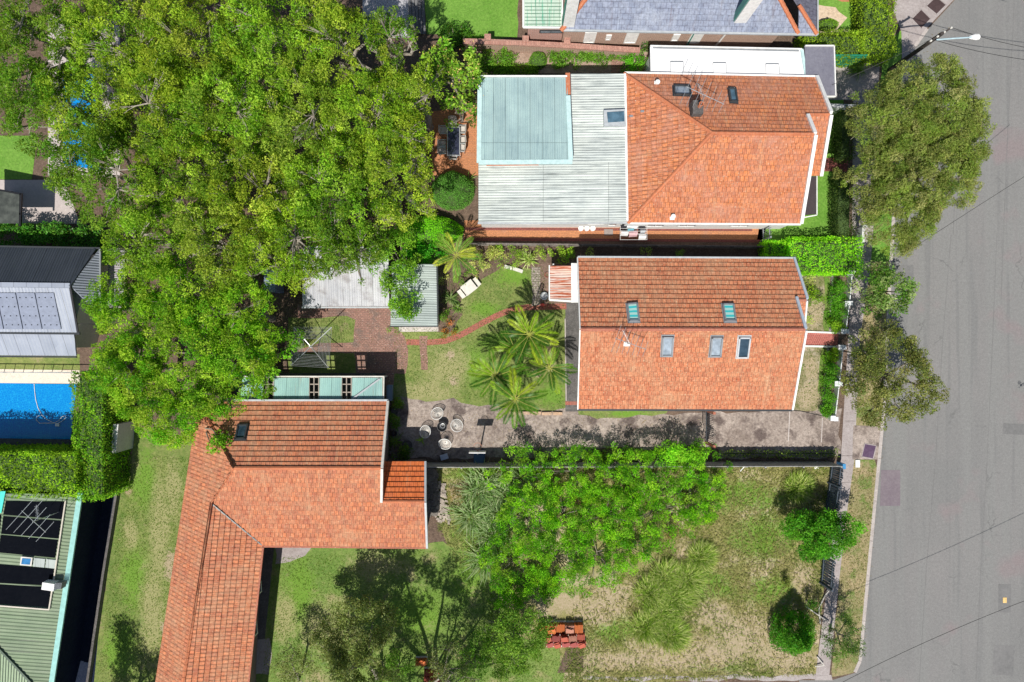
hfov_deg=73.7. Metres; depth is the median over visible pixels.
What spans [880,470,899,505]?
road patch
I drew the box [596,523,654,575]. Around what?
thicket sapling
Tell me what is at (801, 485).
arching grass
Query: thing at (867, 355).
street tree
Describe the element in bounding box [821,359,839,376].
front shrub
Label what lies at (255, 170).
canopy tree
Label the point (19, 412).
swimming pool
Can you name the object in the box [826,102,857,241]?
clipped hedge
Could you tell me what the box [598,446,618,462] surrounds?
shade shrub
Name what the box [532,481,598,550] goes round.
thicket sapling
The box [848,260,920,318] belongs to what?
street tree
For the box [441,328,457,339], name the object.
border plant
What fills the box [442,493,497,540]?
reed clump
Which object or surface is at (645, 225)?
window
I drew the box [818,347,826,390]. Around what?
lawn edge
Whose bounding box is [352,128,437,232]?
canopy tree
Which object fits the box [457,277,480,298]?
sun lounger
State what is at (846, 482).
pavement joints
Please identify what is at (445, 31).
leafy shrub
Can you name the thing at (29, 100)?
canopy tree
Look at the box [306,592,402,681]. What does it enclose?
grey tree
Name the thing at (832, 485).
slate paling fence
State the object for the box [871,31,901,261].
verge
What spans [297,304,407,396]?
brick paving
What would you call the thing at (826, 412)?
front shrub
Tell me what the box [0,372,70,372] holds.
pool fence
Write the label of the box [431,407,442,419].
round wire chair
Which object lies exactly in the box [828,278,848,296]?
front shrub
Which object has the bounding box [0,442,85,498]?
clipped hedge
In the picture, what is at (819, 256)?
clipped hedge
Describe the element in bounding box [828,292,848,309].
front shrub
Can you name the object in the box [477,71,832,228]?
orange tiled house
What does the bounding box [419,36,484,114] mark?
frangipani tree
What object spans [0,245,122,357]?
grey metal roof house
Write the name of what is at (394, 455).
shade shrub
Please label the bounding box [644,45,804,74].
white flat roof building
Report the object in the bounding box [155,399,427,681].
shaped house
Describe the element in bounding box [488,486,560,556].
thicket sapling
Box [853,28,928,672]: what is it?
kerb
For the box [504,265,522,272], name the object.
stone edging
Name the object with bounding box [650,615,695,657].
arching grass
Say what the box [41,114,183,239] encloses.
canopy tree
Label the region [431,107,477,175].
patio
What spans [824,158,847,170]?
front path
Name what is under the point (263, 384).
overhanging tree
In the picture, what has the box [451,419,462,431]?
round wire chair
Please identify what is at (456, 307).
spiky plant
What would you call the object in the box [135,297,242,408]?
feathery tree
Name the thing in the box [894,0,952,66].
corner pavement
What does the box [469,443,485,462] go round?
basketball hoop
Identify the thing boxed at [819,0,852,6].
lawn
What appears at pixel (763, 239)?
side gate
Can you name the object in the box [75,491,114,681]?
wall
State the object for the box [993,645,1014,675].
road patch
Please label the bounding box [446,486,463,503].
dead bush
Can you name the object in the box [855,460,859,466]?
white slab
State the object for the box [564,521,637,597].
thicket sapling
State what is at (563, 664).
dark soil patch
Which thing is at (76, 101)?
shaded pool
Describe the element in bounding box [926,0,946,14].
access cover
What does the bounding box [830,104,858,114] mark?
white garden wall
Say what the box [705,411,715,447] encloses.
driveway gate
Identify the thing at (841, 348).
front picket fence
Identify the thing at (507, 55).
leafy shrub
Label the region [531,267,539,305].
grey brick path
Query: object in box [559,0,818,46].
slate roof house
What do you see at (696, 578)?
arching grass
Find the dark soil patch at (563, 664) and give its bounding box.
[557,648,582,672]
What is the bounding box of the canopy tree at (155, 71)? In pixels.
[101,48,240,161]
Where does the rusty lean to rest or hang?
on the terrace soil at (545, 284)
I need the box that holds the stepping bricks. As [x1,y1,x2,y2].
[419,336,427,369]
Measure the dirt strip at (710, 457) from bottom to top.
0.001 m
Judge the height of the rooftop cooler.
0.600 m
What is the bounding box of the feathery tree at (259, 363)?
[207,315,284,401]
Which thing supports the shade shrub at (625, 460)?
on the dirt strip at (710, 457)
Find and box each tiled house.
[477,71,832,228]
[577,256,808,410]
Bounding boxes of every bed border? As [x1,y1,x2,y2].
[822,348,828,406]
[829,276,833,331]
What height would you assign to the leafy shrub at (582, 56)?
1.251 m
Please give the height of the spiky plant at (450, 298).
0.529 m
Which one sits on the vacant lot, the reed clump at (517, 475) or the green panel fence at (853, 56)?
the reed clump at (517, 475)
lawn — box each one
[0,136,36,178]
[0,354,79,369]
[94,428,191,681]
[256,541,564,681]
[287,316,354,351]
[288,352,355,372]
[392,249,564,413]
[424,0,517,38]
[757,171,840,240]
[794,345,826,410]
[802,274,829,331]
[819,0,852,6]
[826,100,843,157]
[834,5,852,29]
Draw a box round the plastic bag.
[440,453,448,460]
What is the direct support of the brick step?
on the concrete strip at (572, 327)
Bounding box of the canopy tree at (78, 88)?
[34,66,154,153]
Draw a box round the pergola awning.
[239,375,386,398]
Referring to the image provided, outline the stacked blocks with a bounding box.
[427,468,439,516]
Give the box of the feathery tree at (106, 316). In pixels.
[79,269,164,370]
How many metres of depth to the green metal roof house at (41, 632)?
42.56 m
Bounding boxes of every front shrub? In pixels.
[807,285,827,305]
[818,388,837,408]
[818,404,838,418]
[819,375,841,388]
[821,347,840,362]
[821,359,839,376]
[823,306,848,322]
[825,317,847,334]
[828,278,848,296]
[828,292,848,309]
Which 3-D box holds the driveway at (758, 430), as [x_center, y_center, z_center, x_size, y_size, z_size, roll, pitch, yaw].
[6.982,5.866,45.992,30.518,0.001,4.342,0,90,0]
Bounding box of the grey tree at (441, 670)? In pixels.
[426,637,483,681]
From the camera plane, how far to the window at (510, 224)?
44.31 m
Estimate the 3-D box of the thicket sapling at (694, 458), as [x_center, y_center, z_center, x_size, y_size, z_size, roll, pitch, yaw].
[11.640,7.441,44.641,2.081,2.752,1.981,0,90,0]
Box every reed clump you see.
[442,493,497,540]
[450,468,503,515]
[459,457,508,503]
[460,536,508,589]
[472,514,519,557]
[474,493,523,538]
[475,469,526,522]
[497,453,549,505]
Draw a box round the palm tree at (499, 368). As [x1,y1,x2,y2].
[467,346,530,406]
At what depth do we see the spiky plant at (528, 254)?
45.63 m
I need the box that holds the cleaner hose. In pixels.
[34,384,65,425]
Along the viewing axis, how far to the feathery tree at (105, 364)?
39.31 m
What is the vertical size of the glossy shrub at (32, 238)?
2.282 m
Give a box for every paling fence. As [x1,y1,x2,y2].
[427,461,842,468]
[468,243,765,248]
[819,558,835,591]
[823,467,842,524]
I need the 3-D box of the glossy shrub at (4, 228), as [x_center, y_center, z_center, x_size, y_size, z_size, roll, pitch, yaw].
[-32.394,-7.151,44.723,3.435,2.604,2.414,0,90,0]
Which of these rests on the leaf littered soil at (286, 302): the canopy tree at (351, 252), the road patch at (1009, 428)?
the canopy tree at (351, 252)
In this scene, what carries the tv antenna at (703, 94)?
on the orange tiled house at (648, 150)
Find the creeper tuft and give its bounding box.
[101,248,107,264]
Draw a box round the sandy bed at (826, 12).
[819,5,847,32]
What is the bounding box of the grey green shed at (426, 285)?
[390,264,438,326]
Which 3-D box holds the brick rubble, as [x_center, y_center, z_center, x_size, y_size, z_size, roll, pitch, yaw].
[-4.670,10.844,45.907,1.149,0.258,2.916,0,90,0]
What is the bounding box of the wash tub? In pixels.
[540,292,547,299]
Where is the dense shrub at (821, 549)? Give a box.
[779,507,868,562]
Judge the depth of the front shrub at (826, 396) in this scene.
45.38 m
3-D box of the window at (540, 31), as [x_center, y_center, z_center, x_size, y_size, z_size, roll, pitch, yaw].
[2.526,-20.095,44.300,1.500,0.350,0.100,0,90,0]
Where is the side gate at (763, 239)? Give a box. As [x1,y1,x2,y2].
[761,225,771,241]
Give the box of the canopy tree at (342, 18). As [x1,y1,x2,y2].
[282,0,390,101]
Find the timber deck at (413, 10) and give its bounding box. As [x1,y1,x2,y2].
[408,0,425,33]
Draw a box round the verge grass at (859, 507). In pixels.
[835,266,885,673]
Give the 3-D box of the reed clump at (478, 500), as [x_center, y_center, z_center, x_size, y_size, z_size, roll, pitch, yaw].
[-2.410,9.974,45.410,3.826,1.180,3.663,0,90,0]
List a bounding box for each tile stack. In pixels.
[415,656,427,666]
[424,667,441,681]
[539,620,582,633]
[544,630,584,642]
[545,638,585,648]
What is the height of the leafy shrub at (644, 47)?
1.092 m
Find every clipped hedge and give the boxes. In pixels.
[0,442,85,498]
[68,369,132,502]
[719,448,839,459]
[757,235,864,277]
[792,0,899,67]
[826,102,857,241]
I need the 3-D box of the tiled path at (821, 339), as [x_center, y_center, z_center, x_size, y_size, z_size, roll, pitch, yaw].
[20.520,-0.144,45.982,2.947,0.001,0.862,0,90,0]
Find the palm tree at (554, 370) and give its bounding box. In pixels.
[526,343,577,394]
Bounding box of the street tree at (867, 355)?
[848,339,890,373]
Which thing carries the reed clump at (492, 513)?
on the vacant lot
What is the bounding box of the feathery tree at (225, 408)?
[178,371,246,422]
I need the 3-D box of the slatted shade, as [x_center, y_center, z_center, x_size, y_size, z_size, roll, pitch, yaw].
[-25.254,-4.001,44.792,1.225,2.415,3.909,0,90,0]
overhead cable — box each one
[807,257,898,315]
[833,40,928,84]
[843,601,1022,681]
[918,177,1022,244]
[933,39,1023,59]
[953,28,1021,46]
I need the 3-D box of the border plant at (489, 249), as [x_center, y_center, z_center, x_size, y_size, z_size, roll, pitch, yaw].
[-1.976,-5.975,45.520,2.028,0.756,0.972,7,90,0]
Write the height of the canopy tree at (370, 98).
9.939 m
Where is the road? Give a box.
[799,0,1023,681]
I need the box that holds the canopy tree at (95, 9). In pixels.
[55,0,190,105]
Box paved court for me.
[0,180,79,223]
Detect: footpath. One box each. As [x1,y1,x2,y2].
[583,674,832,681]
[815,460,853,679]
[841,62,879,461]
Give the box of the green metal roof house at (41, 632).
[0,491,102,681]
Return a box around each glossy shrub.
[0,222,43,245]
[14,220,56,245]
[42,220,76,246]
[69,223,120,251]
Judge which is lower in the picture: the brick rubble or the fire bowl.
the brick rubble
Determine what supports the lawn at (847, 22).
on the plot ground at (426, 42)
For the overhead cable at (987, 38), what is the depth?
40.56 m
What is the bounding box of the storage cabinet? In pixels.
[386,385,392,400]
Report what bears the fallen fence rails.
on the vacant lot
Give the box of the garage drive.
[828,67,852,99]
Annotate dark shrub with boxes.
[780,578,792,587]
[805,597,821,611]
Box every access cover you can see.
[861,443,876,458]
[911,9,930,28]
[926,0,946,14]
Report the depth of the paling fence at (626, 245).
45.12 m
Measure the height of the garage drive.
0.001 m
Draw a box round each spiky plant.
[389,433,402,448]
[421,189,437,207]
[440,288,459,306]
[450,302,462,313]
[516,251,538,269]
[844,64,868,79]
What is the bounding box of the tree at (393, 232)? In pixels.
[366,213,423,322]
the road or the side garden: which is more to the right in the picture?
the road
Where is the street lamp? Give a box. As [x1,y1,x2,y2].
[936,34,980,39]
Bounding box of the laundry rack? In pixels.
[620,224,646,239]
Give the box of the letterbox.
[855,222,866,242]
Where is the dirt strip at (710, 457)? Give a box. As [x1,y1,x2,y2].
[590,445,720,461]
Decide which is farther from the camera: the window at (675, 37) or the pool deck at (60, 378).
the pool deck at (60, 378)
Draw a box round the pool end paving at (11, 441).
[0,438,71,447]
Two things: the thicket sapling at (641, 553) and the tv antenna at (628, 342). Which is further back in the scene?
the thicket sapling at (641, 553)
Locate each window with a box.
[510,224,539,224]
[539,30,561,32]
[583,32,596,42]
[605,34,611,39]
[623,33,638,42]
[645,225,664,226]
[670,34,680,40]
[676,225,696,226]
[687,34,703,42]
[729,225,749,226]
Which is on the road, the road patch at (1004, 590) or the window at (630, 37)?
the road patch at (1004, 590)
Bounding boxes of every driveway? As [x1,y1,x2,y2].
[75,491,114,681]
[389,396,841,459]
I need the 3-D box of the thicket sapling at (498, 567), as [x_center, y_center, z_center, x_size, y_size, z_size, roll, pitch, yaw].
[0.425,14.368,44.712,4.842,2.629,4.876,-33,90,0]
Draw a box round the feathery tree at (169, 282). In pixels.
[129,252,238,338]
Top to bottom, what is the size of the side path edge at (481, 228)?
0.001 m
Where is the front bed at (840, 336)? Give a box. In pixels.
[825,272,846,409]
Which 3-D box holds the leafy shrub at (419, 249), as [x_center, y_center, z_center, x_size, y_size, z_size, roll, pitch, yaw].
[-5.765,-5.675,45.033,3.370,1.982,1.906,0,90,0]
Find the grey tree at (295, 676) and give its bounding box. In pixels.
[269,641,320,681]
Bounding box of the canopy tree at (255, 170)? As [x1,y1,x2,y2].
[199,134,324,254]
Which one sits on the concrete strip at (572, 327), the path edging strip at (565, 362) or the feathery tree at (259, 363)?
the path edging strip at (565, 362)
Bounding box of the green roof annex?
[522,0,562,41]
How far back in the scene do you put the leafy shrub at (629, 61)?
45.23 m
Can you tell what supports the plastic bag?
on the driveway at (758, 430)
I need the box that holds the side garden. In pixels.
[578,411,666,418]
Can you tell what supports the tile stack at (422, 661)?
on the bottom lawn at (415, 574)
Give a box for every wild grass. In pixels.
[437,461,513,585]
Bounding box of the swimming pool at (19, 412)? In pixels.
[0,383,76,438]
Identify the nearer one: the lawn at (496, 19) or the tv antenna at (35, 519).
the tv antenna at (35, 519)
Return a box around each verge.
[831,459,876,676]
[856,261,888,425]
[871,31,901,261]
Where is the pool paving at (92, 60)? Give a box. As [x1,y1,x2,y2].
[48,16,119,175]
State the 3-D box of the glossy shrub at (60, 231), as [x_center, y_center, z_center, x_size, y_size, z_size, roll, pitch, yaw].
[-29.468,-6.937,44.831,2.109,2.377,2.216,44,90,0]
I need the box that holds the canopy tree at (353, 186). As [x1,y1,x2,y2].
[269,126,389,246]
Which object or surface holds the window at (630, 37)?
in the slate roof house at (724, 23)
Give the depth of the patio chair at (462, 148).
45.55 m
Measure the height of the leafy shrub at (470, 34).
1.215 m
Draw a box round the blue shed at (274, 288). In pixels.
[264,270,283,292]
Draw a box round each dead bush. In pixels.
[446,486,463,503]
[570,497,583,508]
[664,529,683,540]
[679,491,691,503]
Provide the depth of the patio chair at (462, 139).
45.55 m
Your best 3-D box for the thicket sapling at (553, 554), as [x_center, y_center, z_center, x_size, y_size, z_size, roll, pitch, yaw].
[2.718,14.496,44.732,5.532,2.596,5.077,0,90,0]
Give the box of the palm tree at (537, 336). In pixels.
[500,304,558,365]
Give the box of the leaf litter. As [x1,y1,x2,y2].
[248,305,701,452]
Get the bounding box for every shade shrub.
[388,410,399,427]
[388,443,404,460]
[391,396,405,409]
[398,442,413,460]
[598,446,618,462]
[618,445,636,467]
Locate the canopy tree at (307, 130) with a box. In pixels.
[235,57,372,184]
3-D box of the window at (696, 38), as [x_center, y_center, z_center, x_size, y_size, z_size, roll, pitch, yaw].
[11.967,-19.773,44.450,0.800,1.600,0.100,0,90,0]
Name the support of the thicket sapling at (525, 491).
on the vacant lot
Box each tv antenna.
[9,493,57,538]
[611,326,647,356]
[680,70,727,111]
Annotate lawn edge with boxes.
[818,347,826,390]
[823,277,829,331]
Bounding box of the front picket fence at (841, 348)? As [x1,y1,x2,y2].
[828,271,855,420]
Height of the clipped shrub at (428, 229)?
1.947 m
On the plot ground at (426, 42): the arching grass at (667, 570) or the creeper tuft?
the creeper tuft
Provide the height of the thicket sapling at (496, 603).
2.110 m
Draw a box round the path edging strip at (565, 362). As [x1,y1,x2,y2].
[565,319,566,400]
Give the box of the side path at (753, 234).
[464,220,764,239]
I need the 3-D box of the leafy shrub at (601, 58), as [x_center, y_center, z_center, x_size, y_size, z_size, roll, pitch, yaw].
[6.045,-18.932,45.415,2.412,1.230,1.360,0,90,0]
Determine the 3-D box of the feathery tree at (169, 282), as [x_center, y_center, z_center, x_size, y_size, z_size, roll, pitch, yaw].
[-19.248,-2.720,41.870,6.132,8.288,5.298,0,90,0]
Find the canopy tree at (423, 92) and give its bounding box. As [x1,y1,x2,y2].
[385,58,446,131]
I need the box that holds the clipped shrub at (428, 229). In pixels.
[396,215,463,247]
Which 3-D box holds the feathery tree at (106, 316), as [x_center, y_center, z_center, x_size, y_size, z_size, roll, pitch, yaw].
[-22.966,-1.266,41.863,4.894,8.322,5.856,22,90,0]
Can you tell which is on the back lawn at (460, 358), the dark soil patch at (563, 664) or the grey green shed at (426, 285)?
the grey green shed at (426, 285)
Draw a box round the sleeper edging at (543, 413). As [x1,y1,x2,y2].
[513,411,561,414]
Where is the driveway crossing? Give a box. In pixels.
[852,425,880,458]
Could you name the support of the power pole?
on the verge at (876, 255)
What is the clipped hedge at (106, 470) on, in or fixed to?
on the plot ground at (426, 42)
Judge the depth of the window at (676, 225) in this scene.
44.40 m
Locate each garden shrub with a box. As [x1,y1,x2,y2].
[452,272,469,285]
[477,253,485,269]
[494,255,509,271]
[511,259,522,268]
[531,244,545,259]
[585,248,594,255]
[804,273,815,287]
[806,314,814,323]
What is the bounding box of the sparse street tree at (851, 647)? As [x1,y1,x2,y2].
[817,611,866,660]
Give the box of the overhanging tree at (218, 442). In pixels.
[205,427,234,454]
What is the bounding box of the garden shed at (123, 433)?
[110,421,134,452]
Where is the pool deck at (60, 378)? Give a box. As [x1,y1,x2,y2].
[0,369,79,383]
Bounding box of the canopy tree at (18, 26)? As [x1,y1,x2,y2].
[0,0,125,93]
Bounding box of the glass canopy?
[0,189,22,226]
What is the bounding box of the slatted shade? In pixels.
[107,248,134,308]
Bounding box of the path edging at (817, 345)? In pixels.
[805,331,838,347]
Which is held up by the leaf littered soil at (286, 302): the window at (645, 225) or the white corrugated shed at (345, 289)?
the white corrugated shed at (345, 289)
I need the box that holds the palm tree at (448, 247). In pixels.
[433,232,480,282]
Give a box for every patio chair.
[437,139,446,149]
[437,146,446,156]
[438,125,446,134]
[448,116,456,125]
[449,156,457,160]
[459,124,465,134]
[460,135,465,142]
[460,143,465,153]
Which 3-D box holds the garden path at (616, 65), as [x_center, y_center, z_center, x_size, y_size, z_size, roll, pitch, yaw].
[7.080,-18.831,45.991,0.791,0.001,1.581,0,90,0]
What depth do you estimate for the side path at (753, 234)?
45.99 m
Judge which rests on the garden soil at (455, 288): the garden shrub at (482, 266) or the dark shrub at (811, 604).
the garden shrub at (482, 266)
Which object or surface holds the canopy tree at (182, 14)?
on the plot ground at (426, 42)
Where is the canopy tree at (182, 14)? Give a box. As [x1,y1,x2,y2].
[131,0,264,112]
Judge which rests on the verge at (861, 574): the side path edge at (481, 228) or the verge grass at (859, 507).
the verge grass at (859, 507)
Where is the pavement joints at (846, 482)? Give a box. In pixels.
[826,307,865,602]
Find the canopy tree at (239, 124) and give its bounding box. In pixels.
[162,59,296,175]
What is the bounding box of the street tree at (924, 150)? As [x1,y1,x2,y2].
[831,52,996,259]
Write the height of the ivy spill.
4.173 m
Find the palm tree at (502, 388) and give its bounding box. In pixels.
[490,366,547,428]
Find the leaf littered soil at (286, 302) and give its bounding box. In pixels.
[198,245,391,398]
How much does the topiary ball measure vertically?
1.045 m
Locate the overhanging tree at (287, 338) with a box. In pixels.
[250,321,304,365]
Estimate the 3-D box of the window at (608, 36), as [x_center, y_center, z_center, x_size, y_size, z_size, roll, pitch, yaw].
[6.278,-19.773,44.450,0.350,0.700,0.100,0,90,0]
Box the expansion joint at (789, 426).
[788,411,822,441]
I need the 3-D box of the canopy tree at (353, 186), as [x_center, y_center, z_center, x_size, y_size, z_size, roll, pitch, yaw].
[-10.562,-8.772,41.021,7.212,10.008,7.164,0,90,0]
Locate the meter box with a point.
(842, 464)
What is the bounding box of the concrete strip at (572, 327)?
[565,303,578,410]
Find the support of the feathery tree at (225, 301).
on the leaf littered soil at (286, 302)
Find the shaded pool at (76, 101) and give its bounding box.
[64,74,94,167]
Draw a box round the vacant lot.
[437,467,831,681]
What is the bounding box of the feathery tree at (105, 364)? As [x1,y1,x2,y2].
[85,327,182,413]
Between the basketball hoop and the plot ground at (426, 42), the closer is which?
the basketball hoop
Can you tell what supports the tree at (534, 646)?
on the vacant lot
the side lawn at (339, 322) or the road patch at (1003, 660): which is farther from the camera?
the road patch at (1003, 660)
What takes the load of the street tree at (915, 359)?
on the verge at (865, 323)
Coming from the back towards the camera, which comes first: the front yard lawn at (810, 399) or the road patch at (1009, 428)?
the road patch at (1009, 428)
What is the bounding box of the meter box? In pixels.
[836,462,845,468]
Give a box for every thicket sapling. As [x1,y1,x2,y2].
[476,526,551,603]
[483,441,565,521]
[487,570,524,609]
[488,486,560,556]
[513,527,595,600]
[515,570,567,611]
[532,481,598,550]
[534,439,603,507]
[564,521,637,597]
[565,483,640,550]
[577,441,643,517]
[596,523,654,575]
[615,443,687,510]
[620,480,701,553]
[654,440,691,467]
[666,438,732,520]
[675,441,708,470]
[689,482,724,527]
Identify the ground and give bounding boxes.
[0,0,953,681]
[700,680,798,681]
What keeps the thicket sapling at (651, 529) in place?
on the vacant lot
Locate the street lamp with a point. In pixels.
(975, 36)
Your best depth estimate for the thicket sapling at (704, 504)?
44.58 m
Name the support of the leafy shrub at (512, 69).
on the garden bed at (584, 67)
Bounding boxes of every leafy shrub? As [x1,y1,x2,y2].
[375,648,417,681]
[400,241,446,263]
[437,20,469,49]
[453,637,494,681]
[455,29,483,46]
[467,46,516,74]
[472,61,539,74]
[479,603,518,646]
[546,50,572,68]
[566,43,594,70]
[587,44,617,68]
[616,50,647,71]
[641,41,650,51]
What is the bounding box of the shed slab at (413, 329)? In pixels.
[399,327,437,331]
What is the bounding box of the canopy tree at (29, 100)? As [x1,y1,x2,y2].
[0,50,123,164]
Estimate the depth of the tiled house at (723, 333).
41.61 m
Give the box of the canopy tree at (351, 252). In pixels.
[304,200,391,285]
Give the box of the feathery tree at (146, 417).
[115,366,212,450]
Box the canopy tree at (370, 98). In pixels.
[317,67,430,171]
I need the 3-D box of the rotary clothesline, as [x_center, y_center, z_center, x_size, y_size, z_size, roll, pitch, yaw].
[-12.870,0.409,44.862,2.673,2.275,2.641,0,90,0]
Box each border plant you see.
[438,308,449,321]
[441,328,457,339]
[444,315,454,326]
[468,244,496,258]
[469,260,491,278]
[479,245,508,267]
[490,241,520,258]
[515,246,537,265]
[539,244,574,264]
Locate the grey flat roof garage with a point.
(820, 60)
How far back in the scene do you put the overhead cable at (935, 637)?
41.43 m
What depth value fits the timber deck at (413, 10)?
45.88 m
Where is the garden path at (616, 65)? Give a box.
[611,59,622,72]
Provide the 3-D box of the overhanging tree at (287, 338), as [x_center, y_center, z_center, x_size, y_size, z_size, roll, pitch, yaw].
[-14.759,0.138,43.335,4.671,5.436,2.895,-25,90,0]
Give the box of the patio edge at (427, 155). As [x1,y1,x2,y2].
[421,109,431,175]
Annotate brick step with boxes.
[565,401,576,404]
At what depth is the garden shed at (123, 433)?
44.70 m
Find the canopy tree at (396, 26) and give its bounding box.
[365,5,419,78]
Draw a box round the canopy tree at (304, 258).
[228,199,341,296]
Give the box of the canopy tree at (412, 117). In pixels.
[379,100,434,167]
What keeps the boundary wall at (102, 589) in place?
on the plot ground at (426, 42)
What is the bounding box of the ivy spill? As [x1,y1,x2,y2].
[388,295,413,321]
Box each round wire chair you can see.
[420,425,431,437]
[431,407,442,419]
[438,437,450,449]
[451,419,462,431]
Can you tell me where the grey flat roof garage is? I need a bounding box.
[804,45,835,97]
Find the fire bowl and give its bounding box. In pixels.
[437,422,446,431]
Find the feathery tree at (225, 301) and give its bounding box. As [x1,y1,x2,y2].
[192,273,278,354]
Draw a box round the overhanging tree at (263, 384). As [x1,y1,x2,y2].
[242,366,280,398]
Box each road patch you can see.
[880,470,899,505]
[896,265,913,284]
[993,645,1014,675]
[998,584,1010,611]
[1003,423,1023,434]
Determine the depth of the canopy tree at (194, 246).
38.15 m
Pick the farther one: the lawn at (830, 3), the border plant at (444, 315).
the lawn at (830, 3)
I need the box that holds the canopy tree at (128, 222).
[100,188,210,282]
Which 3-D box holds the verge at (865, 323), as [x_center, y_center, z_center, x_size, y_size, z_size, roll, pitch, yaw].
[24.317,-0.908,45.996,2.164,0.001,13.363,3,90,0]
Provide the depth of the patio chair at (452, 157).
45.55 m
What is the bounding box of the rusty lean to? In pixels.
[549,263,577,302]
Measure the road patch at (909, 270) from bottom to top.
0.001 m
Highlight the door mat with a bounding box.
[604,229,612,234]
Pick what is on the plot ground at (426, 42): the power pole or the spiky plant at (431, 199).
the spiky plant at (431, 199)
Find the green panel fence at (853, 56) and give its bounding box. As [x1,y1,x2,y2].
[835,54,867,66]
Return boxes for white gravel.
[363,0,412,38]
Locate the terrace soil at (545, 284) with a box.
[538,263,570,303]
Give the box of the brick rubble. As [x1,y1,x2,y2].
[434,481,450,523]
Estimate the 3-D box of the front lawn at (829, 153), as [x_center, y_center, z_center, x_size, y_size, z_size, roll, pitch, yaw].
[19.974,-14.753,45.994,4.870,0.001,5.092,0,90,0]
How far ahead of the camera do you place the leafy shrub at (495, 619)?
45.25 m
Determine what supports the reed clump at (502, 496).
on the vacant lot
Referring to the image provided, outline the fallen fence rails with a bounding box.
[807,587,832,666]
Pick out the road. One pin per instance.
(897, 607)
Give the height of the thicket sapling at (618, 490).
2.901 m
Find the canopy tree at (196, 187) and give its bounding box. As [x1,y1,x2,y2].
[132,117,241,252]
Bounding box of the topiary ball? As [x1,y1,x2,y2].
[529,51,546,70]
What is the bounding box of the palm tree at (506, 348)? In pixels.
[492,326,535,372]
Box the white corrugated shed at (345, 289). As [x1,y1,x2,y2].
[302,246,391,307]
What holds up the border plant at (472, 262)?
on the garden soil at (455, 288)
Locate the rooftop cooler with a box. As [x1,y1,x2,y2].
[41,579,66,590]
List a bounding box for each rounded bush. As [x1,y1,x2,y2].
[431,170,474,210]
[819,18,838,30]
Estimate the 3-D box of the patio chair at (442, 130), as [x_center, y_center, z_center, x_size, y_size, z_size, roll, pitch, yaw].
[-4.598,-14.052,45.551,0.549,0.900,0.550,0,90,0]
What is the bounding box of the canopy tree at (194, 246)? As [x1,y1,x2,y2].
[170,195,265,293]
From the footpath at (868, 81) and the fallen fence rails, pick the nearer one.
the fallen fence rails
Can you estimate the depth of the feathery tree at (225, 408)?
39.55 m
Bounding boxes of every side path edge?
[464,227,751,230]
[464,238,759,241]
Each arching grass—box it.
[625,605,667,651]
[630,570,672,618]
[637,591,684,639]
[644,552,686,600]
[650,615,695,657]
[652,574,702,619]
[669,556,710,603]
[682,539,720,573]
[781,469,818,505]
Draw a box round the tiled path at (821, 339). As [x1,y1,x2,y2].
[805,333,837,344]
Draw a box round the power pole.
[888,26,952,71]
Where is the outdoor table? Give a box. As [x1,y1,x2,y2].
[447,127,460,158]
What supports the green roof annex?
on the plot ground at (426, 42)
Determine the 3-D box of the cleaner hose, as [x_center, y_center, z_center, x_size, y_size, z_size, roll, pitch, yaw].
[-31.612,4.591,45.950,1.625,0.080,3.268,-44,90,0]
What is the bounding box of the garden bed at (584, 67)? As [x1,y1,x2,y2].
[472,51,649,72]
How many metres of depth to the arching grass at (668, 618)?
45.55 m
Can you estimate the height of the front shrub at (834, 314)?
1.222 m
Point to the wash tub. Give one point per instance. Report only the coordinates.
(543, 295)
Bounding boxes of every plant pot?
[391,408,397,414]
[402,440,411,449]
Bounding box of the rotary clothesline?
[291,327,331,367]
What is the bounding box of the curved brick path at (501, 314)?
[406,303,565,344]
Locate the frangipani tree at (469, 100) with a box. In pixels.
[438,89,476,132]
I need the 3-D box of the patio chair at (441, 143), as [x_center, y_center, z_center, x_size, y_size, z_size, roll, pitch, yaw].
[-4.670,-13.117,45.551,0.549,0.900,0.550,0,90,0]
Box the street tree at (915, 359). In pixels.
[838,318,949,430]
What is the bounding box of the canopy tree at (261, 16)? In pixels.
[207,0,336,112]
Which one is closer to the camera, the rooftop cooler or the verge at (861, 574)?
the rooftop cooler
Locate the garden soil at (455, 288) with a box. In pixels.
[436,244,575,331]
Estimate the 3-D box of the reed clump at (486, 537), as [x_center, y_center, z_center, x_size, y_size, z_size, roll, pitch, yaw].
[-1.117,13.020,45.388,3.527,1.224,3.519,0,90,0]
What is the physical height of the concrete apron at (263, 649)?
0.001 m
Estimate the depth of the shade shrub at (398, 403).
45.36 m
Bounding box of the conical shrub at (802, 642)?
[768,605,816,655]
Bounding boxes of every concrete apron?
[256,638,271,674]
[257,547,273,639]
[275,548,310,563]
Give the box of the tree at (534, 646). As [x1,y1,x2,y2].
[473,604,558,680]
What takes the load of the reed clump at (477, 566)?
on the bottom lawn at (415, 574)
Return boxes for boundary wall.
[86,491,120,681]
[463,34,639,59]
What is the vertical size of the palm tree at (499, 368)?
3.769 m

